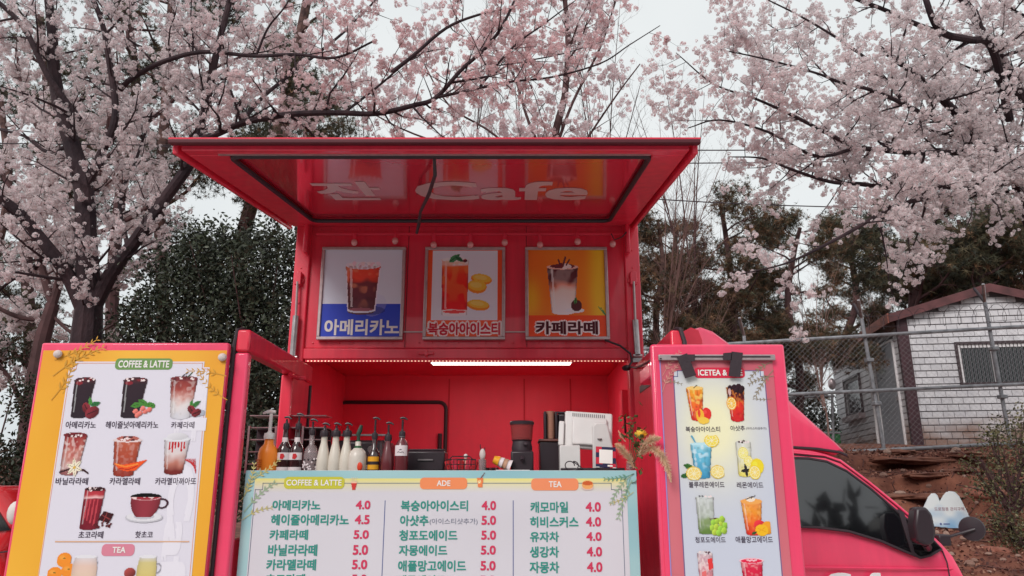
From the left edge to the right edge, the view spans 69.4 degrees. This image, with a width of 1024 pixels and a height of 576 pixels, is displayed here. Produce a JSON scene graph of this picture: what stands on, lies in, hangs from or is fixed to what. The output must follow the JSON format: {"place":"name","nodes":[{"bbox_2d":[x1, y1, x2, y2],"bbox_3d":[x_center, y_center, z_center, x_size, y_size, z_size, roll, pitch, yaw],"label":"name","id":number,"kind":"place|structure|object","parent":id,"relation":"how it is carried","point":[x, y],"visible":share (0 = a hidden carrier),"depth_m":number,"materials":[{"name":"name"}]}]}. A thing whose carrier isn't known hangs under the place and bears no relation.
{"place":"outdoors","nodes":[
{"label":"outdoors","id":0,"kind":"place"},
{"bbox_2d":[379,442,382,469],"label":"syrup bottle","id":1,"kind":"object","parent":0,"point":[381,449],"visible":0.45,"depth_m":3.95,"materials":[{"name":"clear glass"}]},
{"bbox_2d":[3,158,975,164],"bbox_3d":[2.419,-2.406,12.447,54.966,0.753,0.019,0,-15,0],"label":"overhead wire","id":2,"kind":"object","parent":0,"point":[689,163],"visible":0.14,"depth_m":12.36,"materials":[{"name":"grey rubber"}]},
{"bbox_2d":[0,128,1014,209],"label":"overhead wire","id":3,"kind":"object","parent":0,"point":[659,199],"visible":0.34,"depth_m":12.60,"materials":[{"name":"grey rubber"}]},
{"bbox_2d":[0,429,1023,575],"bbox_3d":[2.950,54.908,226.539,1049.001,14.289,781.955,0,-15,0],"label":"ground","id":4,"kind":"structure","parent":0,"point":[944,483],"depth_m":9.70,"materials":[{"name":"brown soil"}]},
{"bbox_2d":[0,485,18,575],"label":"parked car","id":5,"kind":"object","parent":4,"relation":"on","point":[8,496],"visible":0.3,"depth_m":5.60,"materials":[{"name":"red metal"}]},
{"bbox_2d":[0,328,37,484],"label":"evergreen bush","id":6,"kind":"object","parent":4,"relation":"on","point":[9,459],"visible":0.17,"depth_m":11.14,"materials":[{"name":"green plant"}]},
{"bbox_2d":[0,0,81,376],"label":"cherry tree","id":7,"kind":"object","parent":4,"relation":"on","point":[10,290],"visible":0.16,"depth_m":17.03,"materials":[{"name":"pink plant"}]},
{"bbox_2d":[0,95,119,361],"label":"cherry tree","id":8,"kind":"object","parent":4,"relation":"on","point":[3,120],"visible":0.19,"depth_m":14.83,"materials":[{"name":"pink plant"}]},
{"bbox_2d":[4,0,231,342],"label":"cherry tree","id":9,"kind":"object","parent":4,"relation":"on","point":[113,299],"visible":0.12,"depth_m":16.52,"materials":[{"name":"pink plant"}]},
{"bbox_2d":[20,0,257,341],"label":"cherry tree","id":10,"kind":"object","parent":4,"relation":"on","point":[162,140],"visible":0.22,"depth_m":14.70,"materials":[{"name":"pink plant"}]},
{"bbox_2d":[0,4,282,484],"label":"cherry tree","id":11,"kind":"object","parent":4,"relation":"on","point":[43,332],"visible":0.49,"depth_m":12.89,"materials":[{"name":"pink plant"}]},
{"bbox_2d":[89,209,297,575],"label":"evergreen bush","id":12,"kind":"object","parent":4,"relation":"on","point":[241,292],"visible":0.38,"depth_m":7.82,"materials":[{"name":"green plant"}]},
{"bbox_2d":[196,53,385,234],"bbox_3d":[-3.957,0.048,13.128,3.515,9.485,2.684,-9,-18,31],"label":"cherry tree","id":13,"kind":"object","parent":4,"relation":"on","point":[290,88],"visible":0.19,"depth_m":13.76,"materials":[{"name":"pink plant"}]},
{"bbox_2d":[221,0,364,411],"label":"cherry tree","id":14,"kind":"object","parent":4,"relation":"on","point":[301,28],"visible":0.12,"depth_m":15.52,"materials":[{"name":"pink plant"}]},
{"bbox_2d":[0,0,688,342],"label":"cherry tree","id":15,"kind":"object","parent":4,"relation":"on","point":[87,282],"visible":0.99,"depth_m":8.86,"materials":[{"name":"pink plant"}]},
{"bbox_2d":[325,3,428,136],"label":"bare tree","id":16,"kind":"object","parent":4,"relation":"on","point":[371,100],"visible":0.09,"depth_m":15.27,"materials":[{"name":"plant"}]},
{"bbox_2d":[305,0,645,136],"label":"cherry tree","id":17,"kind":"object","parent":4,"relation":"on","point":[388,90],"visible":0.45,"depth_m":12.66,"materials":[{"name":"pink plant"}]},
{"bbox_2d":[437,0,513,136],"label":"bare tree","id":18,"kind":"object","parent":4,"relation":"on","point":[478,116],"visible":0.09,"depth_m":14.39,"materials":[{"name":"plant"}]},
{"bbox_2d":[4,137,985,575],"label":"food truck","id":19,"kind":"object","parent":4,"relation":"on","point":[456,399],"visible":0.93,"depth_m":4.75,"materials":[{"name":"red paint"}]},
{"bbox_2d":[6,336,226,575],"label":"menu poster","id":20,"kind":"object","parent":19,"relation":"attached to","point":[119,470],"visible":1,"depth_m":3.49,"materials":[{"name":"white paper"}]},
{"bbox_2d":[255,409,277,469],"bbox_3d":[-1.244,0.779,3.787,0.100,0.311,0.071,0,-15,0],"label":"syrup bottle","id":21,"kind":"object","parent":19,"relation":"on","point":[267,455],"visible":0.97,"depth_m":3.75,"materials":[{"name":"orange plastic"}]},
{"bbox_2d":[276,416,291,469],"bbox_3d":[-1.167,0.799,3.802,0.073,0.280,0.074,0,-15,0],"label":"syrup bottle","id":22,"kind":"object","parent":19,"relation":"on","point":[283,449],"visible":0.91,"depth_m":3.76,"materials":[{"name":"black glass"}]},
{"bbox_2d":[244,415,331,472],"bbox_3d":[-1.333,0.940,4.438,0.458,0.336,0.180,0,-15,0],"label":"equipment rack","id":23,"kind":"object","parent":19,"relation":"on","point":[311,444],"visible":0.48,"depth_m":4.49,"materials":[{"name":"grey metal"}]},
{"bbox_2d":[288,413,304,469],"bbox_3d":[-1.103,0.791,3.804,0.073,0.296,0.074,0,-15,0],"label":"syrup bottle","id":24,"kind":"object","parent":19,"relation":"on","point":[296,456],"visible":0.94,"depth_m":3.77,"materials":[{"name":"black glass"}]},
{"bbox_2d":[302,418,317,469],"bbox_3d":[-1.028,0.804,3.799,0.076,0.268,0.077,0,-15,0],"label":"syrup bottle","id":25,"kind":"object","parent":19,"relation":"on","point":[312,431],"visible":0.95,"depth_m":3.76,"materials":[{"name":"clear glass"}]},
{"bbox_2d":[316,422,329,469],"bbox_3d":[-0.964,0.813,3.789,0.068,0.246,0.068,0,-15,0],"label":"syrup bottle","id":26,"kind":"object","parent":19,"relation":"on","point":[322,458],"visible":0.98,"depth_m":3.76,"materials":[{"name":"white plastic"}]},
{"bbox_2d":[328,422,341,469],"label":"syrup bottle","id":27,"kind":"object","parent":19,"relation":"on","point":[334,458],"visible":0.91,"depth_m":3.76,"materials":[{"name":"white plastic"}]},
{"bbox_2d":[339,422,352,469],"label":"syrup bottle","id":28,"kind":"object","parent":19,"relation":"on","point":[345,450],"visible":0.88,"depth_m":3.77,"materials":[{"name":"white plastic"}]},
{"bbox_2d":[348,425,366,469],"bbox_3d":[-0.787,0.816,3.776,0.090,0.232,0.092,0,-15,0],"label":"syrup bottle","id":29,"kind":"object","parent":19,"relation":"on","point":[357,458],"visible":0.89,"depth_m":3.73,"materials":[{"name":"plastic"}]},
{"bbox_2d":[316,247,405,340],"bbox_3d":[-1.021,0.034,5.035,0.577,0.653,0.036,0,-15,0],"label":"framed poster","id":30,"kind":"object","parent":19,"relation":"attached to","point":[361,293],"visible":1,"depth_m":5.03,"materials":[{"name":"white paper"}]},
{"bbox_2d":[339,434,394,469],"bbox_3d":[-0.922,1.040,4.619,0.310,0.236,0.438,0,-15,0],"label":"equipment rack","id":31,"kind":"object","parent":19,"relation":"on","point":[366,445],"visible":0.15,"depth_m":4.51,"materials":[{"name":"grey metal"}]},
{"bbox_2d":[367,417,380,469],"bbox_3d":[-0.707,0.801,3.801,0.063,0.276,0.065,0,-15,0],"label":"syrup bottle","id":32,"kind":"object","parent":19,"relation":"on","point":[373,461],"visible":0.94,"depth_m":3.77,"materials":[{"name":"black glass"}]},
{"bbox_2d":[380,422,393,469],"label":"syrup bottle","id":33,"kind":"object","parent":19,"relation":"on","point":[387,460],"visible":0.96,"depth_m":3.76,"materials":[{"name":"red"}]},
{"bbox_2d":[394,417,408,469],"bbox_3d":[-0.565,0.798,3.791,0.070,0.275,0.073,0,-15,0],"label":"syrup bottle","id":34,"kind":"object","parent":19,"relation":"on","point":[401,454],"visible":0.98,"depth_m":3.75,"materials":[{"name":"red plastic"}]},
{"bbox_2d":[408,449,447,469],"bbox_3d":[-0.456,0.933,3.990,0.202,0.118,0.209,0,-15,0],"label":"appliance","id":35,"kind":"object","parent":19,"relation":"on","point":[426,459],"visible":0.73,"depth_m":3.90,"materials":[{"name":"grey plastic"}]},
{"bbox_2d":[237,459,640,575],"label":"price banner","id":36,"kind":"object","parent":19,"relation":"attached to","point":[439,522],"visible":1,"depth_m":3.54,"materials":[{"name":"white paint"}]},
{"bbox_2d":[446,456,475,469],"bbox_3d":[-0.262,0.914,3.844,0.152,0.078,0.105,0,-15,0],"label":"wire basket","id":37,"kind":"object","parent":19,"relation":"on","point":[457,464],"visible":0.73,"depth_m":3.79,"materials":[{"name":"black metal"}]},
{"bbox_2d":[445,461,451,468],"bbox_3d":[-0.330,0.926,3.841,0.037,0.056,0.060,0,-15,0],"label":"sachet","id":38,"kind":"object","parent":37,"relation":"in","point":[449,466],"visible":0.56,"depth_m":3.81,"materials":[{"name":"red"}]},
{"bbox_2d":[452,460,456,468],"bbox_3d":[-0.296,0.922,3.842,0.032,0.061,0.060,0,-15,0],"label":"sachet","id":39,"kind":"object","parent":37,"relation":"in","point":[455,462],"visible":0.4,"depth_m":3.82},
{"bbox_2d":[459,461,463,468],"bbox_3d":[-0.262,0.924,3.842,0.024,0.052,0.060,0,-15,0],"label":"sachet","id":40,"kind":"object","parent":37,"relation":"in","point":[461,466],"visible":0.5,"depth_m":3.81,"materials":[{"name":"red"}]},
{"bbox_2d":[465,460,471,468],"bbox_3d":[-0.228,0.922,3.842,0.032,0.061,0.060,0,-15,0],"label":"sachet","id":41,"kind":"object","parent":37,"relation":"in","point":[467,466],"visible":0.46,"depth_m":3.82,"materials":[{"name":"red plastic"}]},
{"bbox_2d":[472,461,477,468],"bbox_3d":[-0.194,0.926,3.841,0.037,0.056,0.060,0,-15,0],"label":"sachet","id":42,"kind":"object","parent":37,"relation":"in","point":[473,466],"visible":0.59,"depth_m":3.81,"materials":[{"name":"red"}]},
{"bbox_2d":[422,247,504,340],"bbox_3d":[-0.323,0.034,5.035,0.553,0.653,0.036,0,-15,0],"label":"framed poster","id":43,"kind":"object","parent":19,"relation":"attached to","point":[464,293],"visible":1,"depth_m":5.03,"materials":[{"name":"white paper"}]},
{"bbox_2d":[316,232,626,247],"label":"string lights","id":44,"kind":"object","parent":19,"relation":"attached to","point":[470,243],"visible":0.98,"depth_m":5.12,"materials":[{"name":"red metal"}]},
{"bbox_2d":[479,444,485,468],"bbox_3d":[-0.152,0.874,3.803,0.042,0.135,0.041,0,-15,0],"label":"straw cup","id":45,"kind":"object","parent":19,"relation":"on","point":[482,454],"visible":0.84,"depth_m":3.80,"materials":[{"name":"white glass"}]},
{"bbox_2d":[482,468,498,469],"bbox_3d":[-0.114,0.945,3.846,0.090,0.020,0.043,0,-15,0],"label":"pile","id":46,"kind":"object","parent":19,"relation":"on","point":[490,469],"visible":0.57,"depth_m":3.83,"materials":[{"name":"black"}]},
{"bbox_2d":[492,456,512,469],"bbox_3d":[-0.048,0.909,3.815,0.108,0.084,0.068,0,-15,0],"label":"cup stack","id":47,"kind":"object","parent":19,"relation":"on","point":[503,463],"visible":0.98,"depth_m":3.80,"materials":[{"name":"white"}]},
{"bbox_2d":[510,420,533,469],"bbox_3d":[0.053,0.834,3.904,0.131,0.264,0.157,0,-15,0],"label":"coffee grinder","id":48,"kind":"object","parent":19,"relation":"on","point":[522,455],"visible":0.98,"depth_m":3.85,"materials":[{"name":"grey plastic"}]},
{"bbox_2d":[537,439,558,469],"bbox_3d":[0.293,0.923,4.059,0.297,0.172,0.240,0,-15,0],"label":"storage box","id":49,"kind":"object","parent":19,"relation":"on","point":[548,449],"visible":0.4,"depth_m":3.96,"materials":[{"name":"grey plastic"}]},
{"bbox_2d":[543,411,557,438],"bbox_3d":[0.209,0.748,4.029,0.073,0.149,0.090,0,-15,0],"label":"cup dispenser","id":50,"kind":"object","parent":49,"relation":"on","point":[550,427],"visible":0.97,"depth_m":4.00,"materials":[{"name":"brown plastic"}]},
{"bbox_2d":[557,412,564,432],"bbox_3d":[0.290,0.756,4.055,0.086,0.148,0.095,0,-15,0],"label":"cup dispenser","id":51,"kind":"object","parent":49,"relation":"on","point":[560,416],"visible":0.27,"depth_m":4.03,"materials":[{"name":"grey plastic"}]},
{"bbox_2d":[525,247,609,340],"bbox_3d":[0.373,0.034,5.035,0.566,0.653,0.036,0,-15,0],"label":"framed poster","id":52,"kind":"object","parent":19,"relation":"attached to","point":[566,294],"visible":1,"depth_m":5.03,"materials":[{"name":"orange paper"}]},
{"bbox_2d":[559,445,579,469],"bbox_3d":[0.296,0.878,3.812,0.104,0.131,0.100,0,-15,0],"label":"receipt printer","id":53,"kind":"object","parent":19,"relation":"on","point":[569,453],"visible":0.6,"depth_m":3.77,"materials":[{"name":"white plastic"}]},
{"bbox_2d":[565,461,584,469],"bbox_3d":[0.364,0.889,3.696,0.201,0.049,0.005,0,-15,0],"label":"coiled cable","id":54,"kind":"object","parent":19,"relation":"on","point":[573,462],"visible":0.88,"depth_m":3.69,"materials":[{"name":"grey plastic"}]},
{"bbox_2d":[558,411,617,467],"bbox_3d":[0.396,0.811,3.924,0.306,0.319,0.180,0,-15,0],"label":"cash register","id":55,"kind":"object","parent":19,"relation":"on","point":[587,431],"visible":0.7,"depth_m":3.90,"materials":[{"name":"white plastic"}]},
{"bbox_2d":[561,468,624,469],"bbox_3d":[0.407,0.926,3.769,0.320,0.016,0.120,0,-15,0],"label":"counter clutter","id":56,"kind":"object","parent":19,"relation":"on","point":[594,469],"visible":0.49,"depth_m":3.71,"materials":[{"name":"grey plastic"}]},
{"bbox_2d":[596,446,615,468],"bbox_3d":[0.474,0.855,3.732,0.106,0.111,0.037,0,-15,0],"label":"payment sign","id":57,"kind":"object","parent":19,"relation":"on","point":[605,457],"visible":1,"depth_m":3.73,"materials":[{"name":"white paper"}]},
{"bbox_2d":[605,339,661,370],"bbox_3d":[0.706,0.348,4.273,0.178,0.358,1.297,0,-15,0],"label":"power cable","id":58,"kind":"object","parent":19,"relation":"attached to","point":[626,367],"visible":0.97,"depth_m":4.81,"materials":[{"name":"grey rubber"}]},
{"bbox_2d":[615,402,671,482],"bbox_3d":[0.667,0.743,3.602,0.198,0.404,0.344,10,-18,-32],"label":"flower arrangement","id":59,"kind":"object","parent":19,"relation":"on","point":[640,435],"visible":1,"depth_m":3.64,"materials":[{"name":"brown plant"}]},
{"bbox_2d":[658,352,791,575],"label":"menu poster","id":60,"kind":"object","parent":19,"relation":"attached to","point":[726,506],"visible":1,"depth_m":3.49,"materials":[{"name":"white paper"}]},
{"bbox_2d":[473,0,582,136],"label":"cherry tree","id":61,"kind":"object","parent":4,"relation":"on","point":[518,99],"visible":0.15,"depth_m":15.78,"materials":[{"name":"pink plant"}]},
{"bbox_2d":[505,1,658,248],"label":"cherry tree","id":62,"kind":"object","parent":4,"relation":"on","point":[610,123],"visible":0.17,"depth_m":14.51,"materials":[{"name":"pink plant"}]},
{"bbox_2d":[619,50,734,321],"bbox_3d":[3.139,-0.954,14.147,2.110,8.205,2.203,-9,-17,30],"label":"bare tree","id":63,"kind":"object","parent":4,"relation":"on","point":[682,277],"visible":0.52,"depth_m":14.04,"materials":[{"name":"brown plant"}]},
{"bbox_2d":[638,209,731,351],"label":"pine tree","id":64,"kind":"object","parent":4,"relation":"on","point":[648,236],"visible":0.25,"depth_m":13.12,"materials":[{"name":"green plant"}]},
{"bbox_2d":[640,215,757,355],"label":"pine tree","id":65,"kind":"object","parent":4,"relation":"on","point":[647,344],"visible":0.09,"depth_m":15.94,"materials":[{"name":"green plant"}]},
{"bbox_2d":[661,225,765,341],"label":"bare tree","id":66,"kind":"object","parent":4,"relation":"on","point":[717,297],"visible":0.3,"depth_m":13.73,"materials":[{"name":"brown plant"}]},
{"bbox_2d":[659,273,772,341],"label":"pine tree","id":67,"kind":"object","parent":4,"relation":"on","point":[751,324],"visible":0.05,"depth_m":16.59,"materials":[{"name":"green plant"}]},
{"bbox_2d":[639,56,798,343],"bbox_3d":[3.410,-0.541,12.775,2.966,7.012,2.500,9,-17,-30],"label":"bare tree","id":68,"kind":"object","parent":4,"relation":"on","point":[670,315],"visible":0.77,"depth_m":12.49,"materials":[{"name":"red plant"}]},
{"bbox_2d":[664,174,844,366],"bbox_3d":[4.707,0.455,14.772,4.167,5.676,2.815,0,-15,0],"label":"pine tree","id":69,"kind":"object","parent":4,"relation":"on","point":[761,229],"visible":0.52,"depth_m":14.81,"materials":[{"name":"green plant"}]},
{"bbox_2d":[708,258,830,408],"bbox_3d":[5.968,1.556,17.963,4.531,4.730,3.674,0,-15,0],"label":"pine tree","id":70,"kind":"object","parent":4,"relation":"on","point":[778,300],"visible":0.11,"depth_m":17.39,"materials":[{"name":"green plant"}]},
{"bbox_2d":[723,205,899,412],"bbox_3d":[6.255,0.753,16.166,3.778,5.639,3.298,7,-17,-26],"label":"pine tree","id":71,"kind":"object","parent":4,"relation":"on","point":[828,224],"visible":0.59,"depth_m":16.23,"materials":[{"name":"green plant"}]},
{"bbox_2d":[788,392,839,441],"bbox_3d":[6.215,2.817,15.809,1.537,1.188,0.060,0,-15,0],"label":"pipe fence","id":72,"kind":"object","parent":4,"relation":"on","point":[832,396],"visible":0.36,"depth_m":15.87,"materials":[{"name":"grey metal"}]},
{"bbox_2d":[789,389,844,442],"bbox_3d":[6.271,3.511,19.891,8.027,2.612,3.128,4,-15,-13],"label":"evergreen bush","id":73,"kind":"object","parent":4,"relation":"on","point":[823,421],"visible":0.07,"depth_m":19.72,"materials":[{"name":"green plant"}]},
{"bbox_2d":[767,217,880,436],"bbox_3d":[6.184,0.784,14.635,2.339,5.022,2.015,0,-15,0],"label":"bare tree","id":74,"kind":"object","parent":4,"relation":"on","point":[821,380],"visible":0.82,"depth_m":14.62,"materials":[{"name":"brown plant"}]},
{"bbox_2d":[640,0,1023,343],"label":"cherry tree","id":75,"kind":"object","parent":4,"relation":"on","point":[992,166],"visible":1,"depth_m":7.98,"materials":[{"name":"pink plant"}]},
{"bbox_2d":[823,431,841,442],"bbox_3d":[7.137,3.424,16.682,0.380,0.344,0.660,0,-15,0],"label":"storage bin","id":76,"kind":"object","parent":4,"relation":"on","point":[837,439],"visible":0.13,"depth_m":16.40,"materials":[{"name":"green plastic"}]},
{"bbox_2d":[643,283,1023,450],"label":"chain link fence","id":77,"kind":"object","parent":4,"relation":"on","point":[999,384],"visible":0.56,"depth_m":12.04,"materials":[{"name":"metal"}]},
{"bbox_2d":[791,236,901,371],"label":"pine tree","id":78,"kind":"object","parent":4,"relation":"on","point":[852,311],"visible":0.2,"depth_m":25.71,"materials":[{"name":"green plant"}]},
{"bbox_2d":[828,234,904,325],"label":"bare tree","id":79,"kind":"object","parent":4,"relation":"on","point":[868,301],"visible":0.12,"depth_m":24.63,"materials":[{"name":"brown plant"}]},
{"bbox_2d":[879,449,918,454],"bbox_3d":[5.933,2.550,11.437,0.680,0.118,0.485,0,-15,0],"label":"earth ledge","id":80,"kind":"object","parent":4,"relation":"on","point":[899,452],"visible":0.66,"depth_m":11.28,"materials":[{"name":"brown soil"}]},
{"bbox_2d":[867,457,957,464],"bbox_3d":[5.785,2.513,10.734,1.267,0.117,0.559,0,-15,0],"label":"earth ledge","id":81,"kind":"object","parent":4,"relation":"on","point":[918,460],"visible":0.98,"depth_m":10.57,"materials":[{"name":"brown soil"}]},
{"bbox_2d":[821,194,1021,309],"bbox_3d":[11.561,0.673,20.607,5.167,7.616,4.867,0,-15,0],"label":"conifer tree","id":82,"kind":"object","parent":4,"relation":"on","point":[865,244],"visible":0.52,"depth_m":20.14,"materials":[{"name":"green plant"}]},
{"bbox_2d":[824,283,1023,445],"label":"site shed","id":83,"kind":"structure","parent":4,"relation":"on","point":[967,301],"depth_m":14.83,"materials":[{"name":"grey brick"}]},
{"bbox_2d":[842,373,865,422],"bbox_3d":[8.410,2.736,18.310,0.180,1.076,1.473,-2,-15,9],"label":"window","id":84,"kind":"structure","parent":83,"relation":"in","point":[852,400],"depth_m":18.21,"materials":[{"name":"grey glass"}]},
{"bbox_2d":[874,339,907,444],"bbox_3d":[8.049,2.328,15.780,0.080,2.272,1.300,-2,-15,9],"label":"door","id":85,"kind":"structure","parent":83,"relation":"in","point":[890,415],"depth_m":15.65,"materials":[{"name":"white paint"}]},
{"bbox_2d":[953,340,1023,384],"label":"window","id":86,"kind":"structure","parent":83,"relation":"in","point":[985,358],"depth_m":14.64,"materials":[{"name":"grey glass"}]},
{"bbox_2d":[902,472,950,479],"bbox_3d":[5.748,2.517,9.891,1.060,0.105,0.429,0,-15,0],"label":"earth ledge","id":87,"kind":"object","parent":4,"relation":"on","point":[924,476],"visible":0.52,"depth_m":9.78,"materials":[{"name":"brown soil"}]},
{"bbox_2d":[886,493,967,501],"bbox_3d":[5.209,2.591,9.149,1.426,0.115,0.558,0,-15,0],"label":"earth ledge","id":88,"kind":"object","parent":4,"relation":"on","point":[913,496],"visible":0.44,"depth_m":9.00,"materials":[{"name":"brown soil"}]},
{"bbox_2d":[832,445,1023,575],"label":"leaf litter","id":89,"kind":"object","parent":4,"relation":"on","point":[956,531],"visible":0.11,"depth_m":9.36,"materials":[{"name":"brown plant"}]},
{"bbox_2d":[842,193,1023,321],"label":"conifer tree","id":90,"kind":"object","parent":4,"relation":"on","point":[868,286],"visible":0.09,"depth_m":22.66,"materials":[{"name":"green plant"}]},
{"bbox_2d":[850,447,1020,572],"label":"loose stones","id":91,"kind":"object","parent":4,"relation":"on","point":[972,561],"visible":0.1,"depth_m":8.79,"materials":[{"name":"stone"}]},
{"bbox_2d":[855,448,1023,574],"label":"dead twigs","id":92,"kind":"object","parent":4,"relation":"on","point":[1020,570],"visible":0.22,"depth_m":9.52,"materials":[{"name":"brown plant"}]},
{"bbox_2d":[924,491,968,530],"bbox_3d":[4.819,2.572,8.247,0.535,0.589,0.076,0,-15,0],"label":"notice sign","id":93,"kind":"object","parent":4,"relation":"on","point":[948,510],"visible":0.84,"depth_m":8.24,"materials":[{"name":"white plastic"}]},
{"bbox_2d":[895,196,1023,306],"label":"conifer tree","id":94,"kind":"object","parent":4,"relation":"on","point":[1018,256],"visible":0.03,"depth_m":20.55,"materials":[{"name":"green plant"}]},
{"bbox_2d":[905,199,1023,300],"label":"conifer tree","id":95,"kind":"object","parent":4,"relation":"on","point":[974,237],"visible":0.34,"depth_m":19.34,"materials":[{"name":"green plant"}]},
{"bbox_2d":[941,467,997,474],"bbox_3d":[6.079,2.443,9.811,0.695,0.123,0.411,0,-15,0],"label":"earth ledge","id":96,"kind":"object","parent":4,"relation":"on","point":[955,470],"visible":0.43,"depth_m":9.68,"materials":[{"name":"brown soil"}]},
{"bbox_2d":[936,451,1007,459],"bbox_3d":[6.652,2.432,10.729,1.016,0.126,0.430,0,-15,0],"label":"earth ledge","id":97,"kind":"object","parent":4,"relation":"on","point":[961,455],"visible":0.65,"depth_m":10.60,"materials":[{"name":"brown soil"}]},
{"bbox_2d":[962,483,1008,499],"bbox_3d":[5.756,2.475,8.970,0.505,0.216,0.449,-6,-16,23],"label":"stone","id":98,"kind":"object","parent":4,"relation":"on","point":[975,495],"visible":0.3,"depth_m":8.85,"materials":[{"name":"stone"}]},
{"bbox_2d":[948,401,1023,553],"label":"shrub","id":99,"kind":"object","parent":4,"relation":"on","point":[1011,489],"visible":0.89,"depth_m":7.97,"materials":[{"name":"green plant"}]},
{"bbox_2d":[980,432,991,442],"bbox_3d":[9.046,2.870,14.112,0.203,0.260,0.180,11,-19,-36],"label":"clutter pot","id":100,"kind":"object","parent":4,"relation":"on","point":[984,438],"visible":0.26,"depth_m":14.05,"materials":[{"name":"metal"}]},
{"bbox_2d":[963,187,1021,286],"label":"conifer tree","id":101,"kind":"object","parent":4,"relation":"on","point":[975,204],"visible":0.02,"depth_m":23.23,"materials":[{"name":"green plant"}]},
{"bbox_2d":[980,545,1012,553],"bbox_3d":[4.909,2.690,7.569,0.333,0.100,0.325,0,-15,0],"label":"stone","id":102,"kind":"object","parent":4,"relation":"on","point":[999,549],"visible":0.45,"depth_m":7.46,"materials":[{"name":"brown stone"}]},
{"bbox_2d":[1000,229,1023,289],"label":"bare tree","id":103,"kind":"object","parent":4,"relation":"on","point":[1016,275],"visible":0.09,"depth_m":20.49,"materials":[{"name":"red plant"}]},
{"bbox_2d":[0,143,1023,150],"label":"overhead wire","id":104,"kind":"object","parent":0,"point":[170,145],"visible":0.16,"depth_m":12.00,"materials":[{"name":"grey rubber"}]},
{"bbox_2d":[0,0,1023,455],"label":"sky","id":105,"kind":"structure","parent":0,"point":[687,21],"materials":[{"name":"white"}]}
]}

